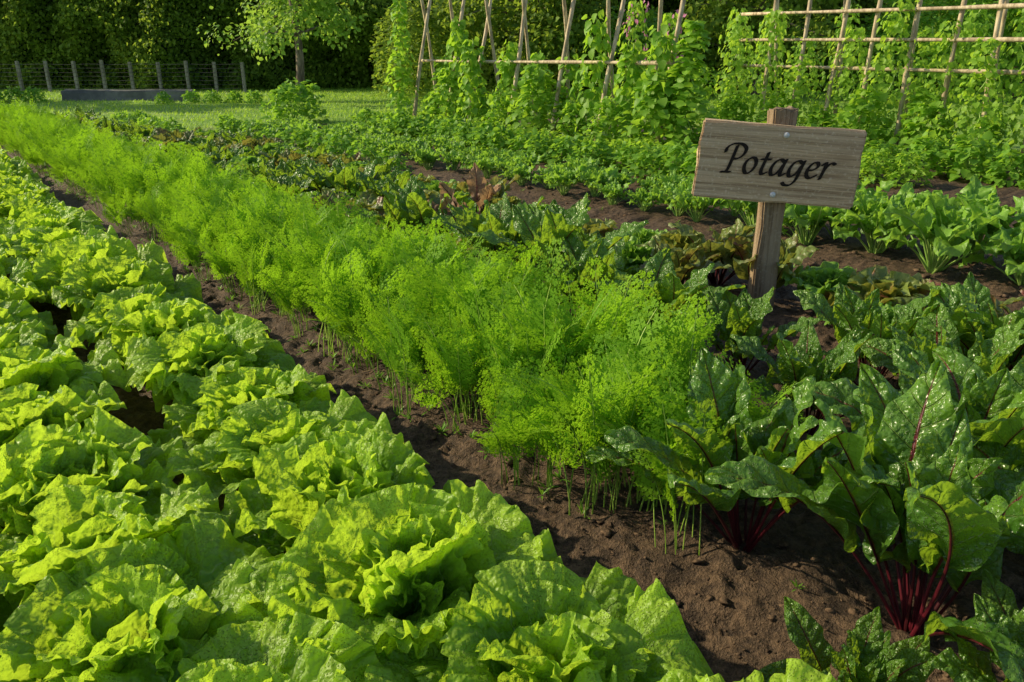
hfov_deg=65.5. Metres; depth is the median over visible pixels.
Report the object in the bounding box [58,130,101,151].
carrot plant
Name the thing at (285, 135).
potato plant
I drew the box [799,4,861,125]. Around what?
climbing pea
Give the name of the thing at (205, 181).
carrot plant
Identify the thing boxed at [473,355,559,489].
carrot plant
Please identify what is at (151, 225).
carrot plant
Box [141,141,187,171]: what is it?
carrot plant
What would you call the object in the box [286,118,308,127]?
turnip plant
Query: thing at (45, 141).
carrot plant
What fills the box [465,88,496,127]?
dwarf bean plant
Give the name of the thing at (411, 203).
beet plant
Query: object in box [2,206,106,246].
lettuce
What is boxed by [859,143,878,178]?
parsley plant
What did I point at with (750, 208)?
turnip plant
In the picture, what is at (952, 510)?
beet plant
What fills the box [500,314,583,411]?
carrot plant
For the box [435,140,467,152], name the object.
turnip plant
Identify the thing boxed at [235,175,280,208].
carrot plant
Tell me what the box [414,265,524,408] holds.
carrot plant
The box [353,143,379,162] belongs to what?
potato plant
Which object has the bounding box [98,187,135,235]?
carrot plant
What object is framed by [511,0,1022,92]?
hedge
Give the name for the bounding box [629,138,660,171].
parsley plant
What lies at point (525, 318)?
carrot plant
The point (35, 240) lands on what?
lettuce
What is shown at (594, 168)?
turnip plant
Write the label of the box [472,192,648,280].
beet plant
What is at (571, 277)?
carrot plant
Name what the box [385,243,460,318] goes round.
carrot plant
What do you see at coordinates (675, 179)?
turnip plant
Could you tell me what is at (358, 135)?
turnip plant
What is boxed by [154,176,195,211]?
carrot plant
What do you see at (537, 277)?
carrot plant
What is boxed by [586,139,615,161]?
parsley plant
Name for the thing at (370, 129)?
turnip plant
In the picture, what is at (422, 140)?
turnip plant
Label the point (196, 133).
beet plant
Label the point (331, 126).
turnip plant
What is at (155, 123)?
potato plant
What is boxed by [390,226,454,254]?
carrot plant
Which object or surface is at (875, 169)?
parsley plant
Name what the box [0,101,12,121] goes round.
carrot plant
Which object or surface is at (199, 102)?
lawn grass
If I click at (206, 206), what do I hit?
carrot plant
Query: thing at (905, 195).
turnip plant
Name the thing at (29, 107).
carrot plant
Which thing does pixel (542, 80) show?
dwarf bean plant
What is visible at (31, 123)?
carrot plant
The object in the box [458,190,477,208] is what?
beet plant
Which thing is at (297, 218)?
carrot plant
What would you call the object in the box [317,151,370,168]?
beet plant
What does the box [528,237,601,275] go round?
beet plant
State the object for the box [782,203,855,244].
turnip plant
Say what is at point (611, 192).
turnip plant
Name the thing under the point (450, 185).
red lettuce
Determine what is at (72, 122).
carrot plant
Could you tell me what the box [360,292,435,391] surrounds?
carrot plant
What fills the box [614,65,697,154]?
dwarf bean plant
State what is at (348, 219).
carrot plant
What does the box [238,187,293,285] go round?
carrot plant
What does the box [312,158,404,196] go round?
beet plant
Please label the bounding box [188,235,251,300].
carrot plant
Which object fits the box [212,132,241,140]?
beet plant
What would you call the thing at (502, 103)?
dwarf bean plant
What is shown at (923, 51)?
climbing pea
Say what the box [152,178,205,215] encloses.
carrot plant
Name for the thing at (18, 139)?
carrot plant
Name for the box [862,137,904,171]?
potato plant
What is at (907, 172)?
parsley plant
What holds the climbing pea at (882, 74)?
on the ground at (770, 567)
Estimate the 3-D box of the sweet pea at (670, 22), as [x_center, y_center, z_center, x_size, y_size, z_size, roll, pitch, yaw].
[1.675,-2.723,8.417,0.695,1.438,0.704,-11,23,-26]
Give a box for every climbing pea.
[684,67,721,133]
[697,7,758,121]
[704,25,766,120]
[733,9,797,121]
[737,7,789,121]
[761,52,832,124]
[778,37,823,125]
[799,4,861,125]
[813,26,882,139]
[848,0,926,157]
[851,52,899,146]
[868,26,949,139]
[895,20,976,162]
[926,37,1018,165]
[928,2,999,158]
[957,9,1023,159]
[975,53,1023,174]
[1000,124,1023,150]
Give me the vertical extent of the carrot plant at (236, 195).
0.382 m
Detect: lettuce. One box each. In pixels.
[0,149,20,169]
[0,154,32,175]
[0,162,48,191]
[0,173,55,198]
[0,182,52,201]
[0,192,65,217]
[0,195,63,227]
[0,206,84,234]
[0,222,117,260]
[0,235,16,258]
[0,248,23,273]
[0,258,40,286]
[0,275,52,325]
[0,299,57,348]
[0,319,86,355]
[0,342,131,392]
[0,379,126,446]
[0,406,183,574]
[0,477,229,631]
[0,514,294,681]
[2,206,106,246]
[5,174,38,184]
[28,227,106,309]
[30,235,172,320]
[51,253,203,313]
[64,282,180,345]
[87,298,234,363]
[97,612,383,681]
[124,312,295,411]
[147,361,336,450]
[165,389,391,497]
[215,420,451,556]
[264,479,562,660]
[310,153,337,167]
[364,559,712,681]
[407,174,443,183]
[418,186,438,199]
[430,181,467,193]
[488,196,527,209]
[573,658,836,681]
[580,218,619,237]
[652,229,714,249]
[824,264,934,309]
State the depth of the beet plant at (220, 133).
8.46 m
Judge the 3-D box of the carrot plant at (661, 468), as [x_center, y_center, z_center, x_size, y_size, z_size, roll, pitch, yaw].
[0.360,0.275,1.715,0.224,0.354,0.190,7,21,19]
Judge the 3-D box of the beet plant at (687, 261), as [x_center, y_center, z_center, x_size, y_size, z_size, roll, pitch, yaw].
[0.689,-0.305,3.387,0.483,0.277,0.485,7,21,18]
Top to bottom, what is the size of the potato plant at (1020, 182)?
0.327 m
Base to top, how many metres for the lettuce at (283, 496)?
0.295 m
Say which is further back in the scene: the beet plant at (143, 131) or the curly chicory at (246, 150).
the beet plant at (143, 131)
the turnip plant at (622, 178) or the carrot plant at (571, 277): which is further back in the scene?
the turnip plant at (622, 178)
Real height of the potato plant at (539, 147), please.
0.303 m
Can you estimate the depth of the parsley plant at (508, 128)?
8.13 m
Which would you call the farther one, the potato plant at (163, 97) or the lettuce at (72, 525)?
the potato plant at (163, 97)
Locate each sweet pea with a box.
[602,0,654,133]
[639,9,698,141]
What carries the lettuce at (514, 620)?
on the ground at (770, 567)
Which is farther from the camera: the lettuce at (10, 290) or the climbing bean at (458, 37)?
the climbing bean at (458, 37)
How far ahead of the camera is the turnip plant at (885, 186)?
4.48 m
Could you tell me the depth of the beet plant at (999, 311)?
2.64 m
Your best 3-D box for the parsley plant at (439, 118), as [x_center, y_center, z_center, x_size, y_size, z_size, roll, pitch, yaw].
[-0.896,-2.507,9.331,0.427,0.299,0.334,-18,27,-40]
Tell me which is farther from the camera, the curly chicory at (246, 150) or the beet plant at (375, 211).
the curly chicory at (246, 150)
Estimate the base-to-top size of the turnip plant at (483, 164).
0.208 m
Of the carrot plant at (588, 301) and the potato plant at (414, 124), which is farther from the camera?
the potato plant at (414, 124)
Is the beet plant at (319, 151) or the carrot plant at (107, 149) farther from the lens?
the beet plant at (319, 151)
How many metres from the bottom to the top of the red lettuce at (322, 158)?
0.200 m
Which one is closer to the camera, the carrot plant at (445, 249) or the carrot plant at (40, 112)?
the carrot plant at (445, 249)
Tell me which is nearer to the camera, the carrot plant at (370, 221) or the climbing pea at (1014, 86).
the carrot plant at (370, 221)
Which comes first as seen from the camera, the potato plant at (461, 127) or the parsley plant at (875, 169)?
the parsley plant at (875, 169)
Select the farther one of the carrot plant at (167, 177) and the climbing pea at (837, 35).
the climbing pea at (837, 35)
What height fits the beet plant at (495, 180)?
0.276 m
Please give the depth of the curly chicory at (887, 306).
2.71 m
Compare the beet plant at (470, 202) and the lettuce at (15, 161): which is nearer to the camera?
the beet plant at (470, 202)
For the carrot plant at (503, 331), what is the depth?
2.11 m
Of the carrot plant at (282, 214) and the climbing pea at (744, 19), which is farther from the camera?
the climbing pea at (744, 19)
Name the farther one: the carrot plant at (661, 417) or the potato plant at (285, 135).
the potato plant at (285, 135)
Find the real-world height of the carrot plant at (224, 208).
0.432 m
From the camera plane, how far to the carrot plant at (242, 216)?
3.46 m
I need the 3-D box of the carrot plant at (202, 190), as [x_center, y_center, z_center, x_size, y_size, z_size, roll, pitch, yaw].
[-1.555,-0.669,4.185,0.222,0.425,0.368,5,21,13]
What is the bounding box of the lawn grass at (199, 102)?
[0,87,822,129]
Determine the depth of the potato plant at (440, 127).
8.58 m
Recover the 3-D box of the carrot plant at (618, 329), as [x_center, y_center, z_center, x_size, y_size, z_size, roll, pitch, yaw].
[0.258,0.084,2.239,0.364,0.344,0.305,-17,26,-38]
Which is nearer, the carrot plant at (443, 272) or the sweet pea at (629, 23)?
the carrot plant at (443, 272)
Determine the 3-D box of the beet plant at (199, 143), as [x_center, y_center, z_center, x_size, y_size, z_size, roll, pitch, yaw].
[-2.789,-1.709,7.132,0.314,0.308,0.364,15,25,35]
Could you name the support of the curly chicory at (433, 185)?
on the ground at (770, 567)
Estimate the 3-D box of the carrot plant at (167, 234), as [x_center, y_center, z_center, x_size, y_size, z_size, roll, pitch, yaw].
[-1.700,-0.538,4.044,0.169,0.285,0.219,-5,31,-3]
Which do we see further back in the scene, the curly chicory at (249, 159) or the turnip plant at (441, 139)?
the turnip plant at (441, 139)
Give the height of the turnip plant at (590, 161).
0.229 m
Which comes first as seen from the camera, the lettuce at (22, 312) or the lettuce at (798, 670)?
the lettuce at (798, 670)
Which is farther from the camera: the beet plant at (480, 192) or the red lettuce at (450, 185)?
the red lettuce at (450, 185)
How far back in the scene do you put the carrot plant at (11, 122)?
7.97 m
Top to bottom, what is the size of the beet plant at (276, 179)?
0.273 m
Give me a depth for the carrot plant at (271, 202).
3.62 m
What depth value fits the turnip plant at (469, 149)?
7.29 m
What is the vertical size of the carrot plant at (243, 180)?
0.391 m
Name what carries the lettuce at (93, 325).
on the ground at (770, 567)
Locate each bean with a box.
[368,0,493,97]
[382,0,418,116]
[428,55,458,120]
[439,16,474,117]
[454,36,489,122]
[486,40,539,133]
[513,50,563,133]
[539,53,595,139]
[562,9,616,142]
[608,41,647,147]
[630,20,679,146]
[659,19,716,156]
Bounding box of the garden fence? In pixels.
[3,60,246,91]
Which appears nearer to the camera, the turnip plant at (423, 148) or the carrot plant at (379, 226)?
the carrot plant at (379, 226)
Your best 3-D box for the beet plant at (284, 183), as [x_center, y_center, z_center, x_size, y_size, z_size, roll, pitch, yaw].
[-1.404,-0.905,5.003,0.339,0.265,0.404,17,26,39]
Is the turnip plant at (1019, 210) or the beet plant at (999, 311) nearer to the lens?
the beet plant at (999, 311)
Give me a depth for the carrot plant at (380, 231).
3.15 m
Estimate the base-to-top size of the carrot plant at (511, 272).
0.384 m
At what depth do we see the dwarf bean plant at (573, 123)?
8.56 m
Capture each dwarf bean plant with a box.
[416,90,440,118]
[425,68,470,121]
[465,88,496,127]
[481,89,520,133]
[501,64,567,132]
[555,96,593,141]
[580,95,631,149]
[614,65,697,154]
[710,90,756,121]
[754,92,800,125]
[802,104,836,127]
[821,84,894,146]
[891,86,954,161]
[962,109,1016,171]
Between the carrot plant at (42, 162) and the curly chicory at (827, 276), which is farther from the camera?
the carrot plant at (42, 162)
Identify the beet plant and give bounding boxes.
[65,114,101,126]
[68,105,97,117]
[77,106,107,119]
[99,115,117,131]
[99,125,125,136]
[111,118,136,134]
[120,124,152,132]
[125,119,160,136]
[125,132,151,140]
[128,138,172,150]
[151,127,200,145]
[176,147,221,163]
[182,132,215,151]
[183,130,204,134]
[190,140,225,160]
[191,150,215,170]
[207,154,238,172]
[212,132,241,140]
[212,146,259,163]
[213,136,250,150]
[214,129,239,140]
[220,129,262,143]
[236,156,277,177]
[241,135,283,150]
[244,171,302,187]
[248,146,289,166]
[253,177,313,200]
[258,147,309,167]
[265,158,298,177]
[279,150,315,174]
[280,145,302,152]
[283,155,364,192]
[287,164,324,191]
[295,143,332,159]
[306,187,374,206]
[310,188,394,214]
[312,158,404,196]
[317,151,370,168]
[344,205,409,235]
[349,168,427,203]
[349,175,469,237]
[357,149,400,173]
[358,164,379,177]
[374,167,411,179]
[378,191,439,236]
[407,231,477,259]
[427,162,500,227]
[430,192,544,266]
[443,209,452,232]
[456,174,519,202]
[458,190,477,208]
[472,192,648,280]
[514,233,656,320]
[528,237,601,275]
[542,199,590,211]
[566,257,639,278]
[579,227,619,241]
[585,347,899,552]
[589,223,609,234]
[591,248,745,345]
[634,236,731,283]
[668,218,755,284]
[670,287,822,374]
[704,358,1023,681]
[716,231,818,287]
[730,320,903,434]
[758,596,935,681]
[792,339,1023,469]
[793,283,940,385]
[860,300,1023,377]
[889,279,1023,356]
[923,271,1023,370]
[926,569,1023,681]
[972,435,1023,554]
[990,288,1023,357]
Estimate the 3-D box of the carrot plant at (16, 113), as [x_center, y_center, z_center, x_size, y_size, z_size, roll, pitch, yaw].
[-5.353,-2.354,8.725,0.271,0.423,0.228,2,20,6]
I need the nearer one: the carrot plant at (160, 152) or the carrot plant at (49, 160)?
the carrot plant at (160, 152)
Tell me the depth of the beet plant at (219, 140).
7.20 m
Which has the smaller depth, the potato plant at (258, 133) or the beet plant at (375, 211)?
the beet plant at (375, 211)
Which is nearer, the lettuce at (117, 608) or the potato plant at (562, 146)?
the lettuce at (117, 608)
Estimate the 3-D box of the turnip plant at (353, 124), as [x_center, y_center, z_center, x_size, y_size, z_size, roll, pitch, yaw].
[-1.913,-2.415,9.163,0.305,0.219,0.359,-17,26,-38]
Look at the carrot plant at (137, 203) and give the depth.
4.63 m
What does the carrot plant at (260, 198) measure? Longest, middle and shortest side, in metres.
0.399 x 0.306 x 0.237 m
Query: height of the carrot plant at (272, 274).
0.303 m
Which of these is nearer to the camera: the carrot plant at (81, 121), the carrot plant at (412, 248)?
the carrot plant at (412, 248)
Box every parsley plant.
[420,114,442,132]
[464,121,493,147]
[505,124,526,150]
[531,127,556,152]
[551,135,578,158]
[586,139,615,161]
[600,138,635,167]
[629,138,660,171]
[645,142,683,171]
[668,132,697,152]
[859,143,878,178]
[859,148,899,183]
[881,152,932,186]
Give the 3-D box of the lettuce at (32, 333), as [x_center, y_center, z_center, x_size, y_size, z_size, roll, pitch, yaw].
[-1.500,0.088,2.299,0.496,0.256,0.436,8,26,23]
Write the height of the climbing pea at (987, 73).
1.118 m
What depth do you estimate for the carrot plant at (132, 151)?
5.37 m
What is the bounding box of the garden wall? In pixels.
[61,89,196,101]
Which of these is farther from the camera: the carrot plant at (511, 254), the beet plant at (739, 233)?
the beet plant at (739, 233)
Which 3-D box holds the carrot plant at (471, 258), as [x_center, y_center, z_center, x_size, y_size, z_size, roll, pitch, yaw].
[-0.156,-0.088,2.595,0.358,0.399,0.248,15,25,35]
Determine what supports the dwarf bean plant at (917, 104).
on the ground at (770, 567)
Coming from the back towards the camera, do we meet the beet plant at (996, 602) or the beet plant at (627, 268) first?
the beet plant at (627, 268)
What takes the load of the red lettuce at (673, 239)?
on the ground at (770, 567)
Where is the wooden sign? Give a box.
[692,106,866,307]
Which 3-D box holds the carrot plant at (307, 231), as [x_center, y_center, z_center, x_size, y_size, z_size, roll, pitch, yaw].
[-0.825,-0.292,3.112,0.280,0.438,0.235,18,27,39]
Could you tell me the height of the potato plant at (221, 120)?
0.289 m
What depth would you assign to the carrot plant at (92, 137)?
6.13 m
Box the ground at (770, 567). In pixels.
[0,87,1023,681]
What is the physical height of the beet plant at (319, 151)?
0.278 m
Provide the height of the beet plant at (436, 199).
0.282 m
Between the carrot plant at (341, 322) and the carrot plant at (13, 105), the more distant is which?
the carrot plant at (13, 105)
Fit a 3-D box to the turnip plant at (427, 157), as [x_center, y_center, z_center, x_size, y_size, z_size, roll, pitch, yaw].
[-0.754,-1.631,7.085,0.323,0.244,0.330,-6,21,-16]
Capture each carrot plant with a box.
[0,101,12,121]
[0,117,30,134]
[0,120,9,152]
[0,121,11,140]
[0,126,24,155]
[1,124,21,152]
[2,128,22,157]
[5,106,25,119]
[6,113,21,130]
[9,98,31,111]
[13,114,37,131]
[13,120,65,145]
[13,129,32,152]
[14,97,35,111]
[17,102,42,113]
[18,137,37,168]
[19,106,30,125]
[20,144,46,175]
[23,114,37,130]
[23,141,44,170]
[25,115,40,131]
[26,106,46,118]
[29,133,61,175]
[32,136,59,175]
[33,102,53,115]
[33,118,61,149]
[37,147,69,183]
[38,112,71,143]
[38,116,58,131]
[43,153,78,190]
[46,114,80,129]
[52,128,87,187]
[57,140,89,193]
[58,108,82,128]
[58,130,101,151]
[60,123,94,141]
[62,158,91,197]
[62,160,107,210]
[63,119,93,133]
[66,123,92,144]
[66,126,100,141]
[69,130,114,150]
[72,133,115,183]
[73,120,96,136]
[76,149,97,175]
[79,151,91,192]
[80,161,99,201]
[81,136,121,162]
[84,127,118,141]
[86,132,133,175]
[88,145,133,208]
[91,137,126,159]
[91,183,126,217]
[94,140,121,161]
[97,142,153,165]
[97,150,156,220]
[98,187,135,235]
[99,169,123,212]
[105,142,158,210]
[110,139,150,157]
[115,141,159,166]
[115,152,148,211]
[118,160,154,221]
[122,189,152,231]
[125,165,161,221]
[127,139,176,161]
[129,133,152,150]
[131,137,156,153]
[133,200,192,250]
[134,163,179,196]
[138,181,165,240]
[139,156,181,198]
[140,189,162,238]
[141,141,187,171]
[151,141,185,168]
[151,210,206,266]
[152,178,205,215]
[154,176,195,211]
[154,212,188,259]
[155,162,194,195]
[162,145,202,176]
[164,216,218,280]
[165,152,209,173]
[165,193,185,213]
[167,150,214,193]
[167,166,220,214]
[167,182,237,253]
[168,179,232,254]
[171,168,232,230]
[178,146,221,178]
[178,208,219,268]
[182,171,238,210]
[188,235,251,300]
[189,165,239,229]
[196,229,245,290]
[199,196,243,231]
[202,169,259,187]
[202,170,236,228]
[206,184,267,248]
[208,171,264,192]
[208,206,246,280]
[209,176,258,198]
[209,177,283,253]
[211,180,249,211]
[219,161,262,187]
[219,188,293,257]
[229,236,272,313]
[231,193,303,268]
[233,173,282,199]
[233,177,271,200]
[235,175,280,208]
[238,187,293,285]
[243,187,300,250]
[243,211,299,254]
[248,190,279,215]
[248,218,288,307]
[254,182,299,212]
[254,264,314,335]
[255,248,309,320]
[257,207,325,320]
[264,193,337,235]
[264,205,327,245]
[266,230,347,309]
[271,253,297,316]
[279,201,347,257]
[281,224,357,298]
[283,186,330,217]
[287,218,367,337]
[299,248,378,347]
[299,261,342,356]
[302,188,364,236]
[302,197,350,240]
[304,217,369,267]
[305,263,401,374]
[306,276,396,362]
[307,272,363,361]
[310,260,353,339]
[325,222,410,281]
[329,229,396,337]
[330,216,387,259]
[335,225,383,266]
[340,226,390,296]
[340,273,412,389]
[350,209,398,244]
[357,214,397,269]
[358,290,427,414]
[359,217,439,287]
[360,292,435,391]
[364,217,410,243]
[366,217,405,247]
[376,249,500,379]
[377,217,448,290]
[377,233,468,360]
[385,233,470,288]
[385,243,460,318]
[388,309,490,430]
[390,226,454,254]
[392,219,483,268]
[396,251,518,383]
[401,247,494,298]
[404,254,479,367]
[407,261,471,308]
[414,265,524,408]
[421,321,511,421]
[428,300,507,421]
[432,281,533,400]
[436,259,482,303]
[446,233,539,290]
[449,258,524,337]
[450,243,514,277]
[454,257,533,328]
[470,324,530,435]
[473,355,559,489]
[477,272,567,421]
[488,258,562,319]
[489,251,558,303]
[498,274,611,397]
[498,350,677,466]
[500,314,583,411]
[504,288,587,396]
[510,236,583,308]
[513,343,604,494]
[518,328,684,488]
[527,310,677,354]
[528,350,658,517]
[549,292,651,382]
[553,273,625,376]
[559,256,659,337]
[559,368,686,511]
[575,394,633,512]
[577,334,689,411]
[581,297,714,446]
[586,335,699,513]
[590,312,722,366]
[603,349,752,423]
[621,285,719,384]
[629,392,732,554]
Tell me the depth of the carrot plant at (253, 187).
4.11 m
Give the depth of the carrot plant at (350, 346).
2.75 m
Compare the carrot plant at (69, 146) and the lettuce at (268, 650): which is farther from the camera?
the carrot plant at (69, 146)
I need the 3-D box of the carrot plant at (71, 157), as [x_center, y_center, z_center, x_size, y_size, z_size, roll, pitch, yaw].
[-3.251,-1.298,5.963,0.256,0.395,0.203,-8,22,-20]
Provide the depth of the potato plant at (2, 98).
15.36 m
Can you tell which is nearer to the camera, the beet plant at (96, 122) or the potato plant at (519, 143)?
the potato plant at (519, 143)
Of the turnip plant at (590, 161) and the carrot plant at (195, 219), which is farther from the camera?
the turnip plant at (590, 161)
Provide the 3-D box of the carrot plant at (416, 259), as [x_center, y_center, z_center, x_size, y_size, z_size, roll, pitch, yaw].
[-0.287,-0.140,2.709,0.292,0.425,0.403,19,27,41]
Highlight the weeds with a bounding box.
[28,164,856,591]
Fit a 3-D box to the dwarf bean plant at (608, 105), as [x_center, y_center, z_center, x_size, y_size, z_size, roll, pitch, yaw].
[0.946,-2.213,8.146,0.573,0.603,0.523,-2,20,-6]
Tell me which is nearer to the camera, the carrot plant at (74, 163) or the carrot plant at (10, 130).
the carrot plant at (74, 163)
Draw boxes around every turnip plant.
[267,119,288,130]
[283,122,316,128]
[284,115,304,124]
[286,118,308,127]
[295,119,313,123]
[297,123,319,132]
[317,125,338,137]
[319,123,329,128]
[322,126,354,138]
[333,122,366,140]
[337,122,357,126]
[348,125,383,134]
[351,133,372,148]
[352,131,376,136]
[356,135,382,147]
[369,138,395,150]
[373,130,400,139]
[376,138,403,156]
[381,134,402,145]
[394,137,427,159]
[395,132,413,141]
[405,142,429,165]
[408,145,446,169]
[412,135,436,149]
[423,132,464,150]
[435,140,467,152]
[436,148,473,170]
[453,142,481,161]
[460,155,482,169]
[465,151,489,160]
[467,155,505,178]
[480,147,514,170]
[494,155,522,178]
[498,160,540,185]
[504,151,518,160]
[510,150,546,174]
[531,168,560,188]
[544,162,587,194]
[545,161,570,171]
[558,153,600,182]
[574,164,619,196]
[591,165,616,188]
[593,181,632,204]
[606,168,636,187]
[626,187,664,210]
[634,176,663,191]
[648,182,692,216]
[651,170,692,196]
[666,189,729,222]
[712,200,742,215]
[713,198,757,232]
[741,208,795,226]
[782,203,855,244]
[791,177,895,237]
[828,191,926,253]
[851,182,957,248]
[876,192,1023,273]
[923,174,1023,254]
[958,212,1023,285]
[1014,207,1023,235]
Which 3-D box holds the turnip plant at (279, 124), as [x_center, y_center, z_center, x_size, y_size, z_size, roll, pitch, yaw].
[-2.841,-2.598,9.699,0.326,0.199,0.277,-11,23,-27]
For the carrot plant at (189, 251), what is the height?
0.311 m
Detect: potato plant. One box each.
[0,92,5,102]
[3,85,28,102]
[20,86,47,102]
[111,111,129,124]
[116,110,137,122]
[122,110,141,124]
[137,113,157,122]
[137,114,156,125]
[143,115,160,129]
[152,117,173,127]
[154,91,173,103]
[157,116,185,130]
[168,125,183,132]
[180,89,200,102]
[202,88,222,103]
[213,112,241,131]
[218,115,245,132]
[225,90,242,102]
[237,118,257,133]
[241,119,267,138]
[245,89,263,102]
[256,124,280,144]
[260,125,288,144]
[275,123,306,150]
[289,126,320,150]
[304,126,341,153]
[322,127,355,156]
[346,136,381,158]
[348,108,377,127]
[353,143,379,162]
[362,111,392,131]
[376,109,406,135]
[376,148,414,174]
[378,111,418,137]
[406,112,434,139]
[417,119,449,140]
[434,113,469,145]
[450,120,484,148]
[466,122,504,150]
[480,125,517,151]
[505,126,547,156]
[520,132,561,163]
[544,132,590,164]
[567,136,616,168]
[611,140,647,173]
[622,143,669,179]
[651,136,697,176]
[681,148,697,180]
[811,122,838,127]
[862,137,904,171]
[894,129,963,177]
[935,130,1012,182]
[979,141,1023,187]
[1015,180,1023,189]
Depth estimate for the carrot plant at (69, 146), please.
6.11 m
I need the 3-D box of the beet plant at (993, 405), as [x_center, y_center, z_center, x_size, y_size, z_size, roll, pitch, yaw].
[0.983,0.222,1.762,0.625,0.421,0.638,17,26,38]
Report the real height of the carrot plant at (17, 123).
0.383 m
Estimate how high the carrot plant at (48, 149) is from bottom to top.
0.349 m
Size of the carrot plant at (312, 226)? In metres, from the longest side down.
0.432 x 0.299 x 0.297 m
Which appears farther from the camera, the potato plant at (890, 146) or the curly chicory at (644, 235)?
the potato plant at (890, 146)
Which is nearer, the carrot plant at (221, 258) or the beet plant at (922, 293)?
the beet plant at (922, 293)
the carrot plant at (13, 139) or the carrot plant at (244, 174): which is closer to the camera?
the carrot plant at (244, 174)
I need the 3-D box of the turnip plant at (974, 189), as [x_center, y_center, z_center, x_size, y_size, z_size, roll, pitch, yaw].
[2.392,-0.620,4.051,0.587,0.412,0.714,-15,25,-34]
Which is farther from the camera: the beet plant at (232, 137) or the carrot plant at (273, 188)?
the beet plant at (232, 137)
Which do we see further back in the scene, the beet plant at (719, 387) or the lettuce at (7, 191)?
the lettuce at (7, 191)
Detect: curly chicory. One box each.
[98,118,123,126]
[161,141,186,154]
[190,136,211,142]
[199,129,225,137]
[224,148,249,153]
[226,155,266,171]
[232,164,258,178]
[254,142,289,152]
[268,146,294,157]
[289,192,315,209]
[346,161,370,170]
[417,179,455,191]
[472,204,512,214]
[512,202,547,212]
[622,236,672,278]
[631,228,667,243]
[781,261,859,307]
[824,297,922,325]
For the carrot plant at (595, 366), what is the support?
on the ground at (770, 567)
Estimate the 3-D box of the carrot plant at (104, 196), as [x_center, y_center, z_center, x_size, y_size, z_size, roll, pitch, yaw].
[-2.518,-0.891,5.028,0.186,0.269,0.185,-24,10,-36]
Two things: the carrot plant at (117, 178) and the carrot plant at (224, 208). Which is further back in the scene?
the carrot plant at (117, 178)
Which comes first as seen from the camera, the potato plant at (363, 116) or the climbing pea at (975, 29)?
the climbing pea at (975, 29)
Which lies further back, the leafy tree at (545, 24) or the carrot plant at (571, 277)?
the leafy tree at (545, 24)
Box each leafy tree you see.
[430,0,619,90]
[660,0,877,96]
[906,0,1023,101]
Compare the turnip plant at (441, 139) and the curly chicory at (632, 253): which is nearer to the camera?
the curly chicory at (632, 253)
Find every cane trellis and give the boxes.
[412,0,685,142]
[739,0,1023,172]
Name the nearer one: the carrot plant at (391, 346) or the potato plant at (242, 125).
the carrot plant at (391, 346)
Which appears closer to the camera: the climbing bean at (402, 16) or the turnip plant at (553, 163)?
the turnip plant at (553, 163)
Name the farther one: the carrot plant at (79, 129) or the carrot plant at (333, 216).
the carrot plant at (79, 129)
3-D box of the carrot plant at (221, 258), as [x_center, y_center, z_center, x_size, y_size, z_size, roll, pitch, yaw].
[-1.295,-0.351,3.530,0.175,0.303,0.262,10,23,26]
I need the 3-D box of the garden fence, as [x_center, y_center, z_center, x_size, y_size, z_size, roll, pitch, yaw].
[-9.970,-6.219,18.805,7.330,0.786,0.078,0,20,0]
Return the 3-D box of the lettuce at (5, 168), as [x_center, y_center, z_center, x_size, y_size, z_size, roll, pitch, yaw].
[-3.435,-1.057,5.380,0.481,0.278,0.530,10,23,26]
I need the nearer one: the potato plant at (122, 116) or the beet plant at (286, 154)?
the beet plant at (286, 154)
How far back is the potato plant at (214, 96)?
15.25 m
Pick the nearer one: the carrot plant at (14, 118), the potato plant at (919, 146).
the potato plant at (919, 146)
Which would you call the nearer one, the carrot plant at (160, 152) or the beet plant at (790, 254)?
the beet plant at (790, 254)
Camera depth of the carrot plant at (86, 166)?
5.93 m
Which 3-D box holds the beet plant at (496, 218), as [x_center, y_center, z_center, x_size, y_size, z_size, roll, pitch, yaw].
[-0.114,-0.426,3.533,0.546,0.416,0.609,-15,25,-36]
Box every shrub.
[259,77,329,123]
[577,0,723,95]
[821,0,1008,99]
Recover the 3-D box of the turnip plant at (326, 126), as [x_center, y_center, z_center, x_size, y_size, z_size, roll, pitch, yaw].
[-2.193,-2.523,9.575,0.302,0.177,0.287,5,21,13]
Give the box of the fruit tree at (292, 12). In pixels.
[196,0,367,93]
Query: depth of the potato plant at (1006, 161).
6.08 m
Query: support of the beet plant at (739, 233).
on the ground at (770, 567)
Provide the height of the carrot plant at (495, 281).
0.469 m
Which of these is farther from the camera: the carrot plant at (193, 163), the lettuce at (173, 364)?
the carrot plant at (193, 163)
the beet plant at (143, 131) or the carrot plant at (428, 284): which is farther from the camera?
the beet plant at (143, 131)
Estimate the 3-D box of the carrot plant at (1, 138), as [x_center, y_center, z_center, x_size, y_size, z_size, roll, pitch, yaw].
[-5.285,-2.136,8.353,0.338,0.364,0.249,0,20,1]
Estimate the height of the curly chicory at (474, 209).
0.194 m
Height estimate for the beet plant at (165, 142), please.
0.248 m
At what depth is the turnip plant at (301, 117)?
10.00 m
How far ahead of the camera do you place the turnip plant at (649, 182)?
5.62 m
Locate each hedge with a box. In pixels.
[0,0,511,91]
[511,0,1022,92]
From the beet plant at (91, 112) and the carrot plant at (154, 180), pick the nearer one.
the carrot plant at (154, 180)
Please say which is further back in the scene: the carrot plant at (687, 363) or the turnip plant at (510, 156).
the turnip plant at (510, 156)

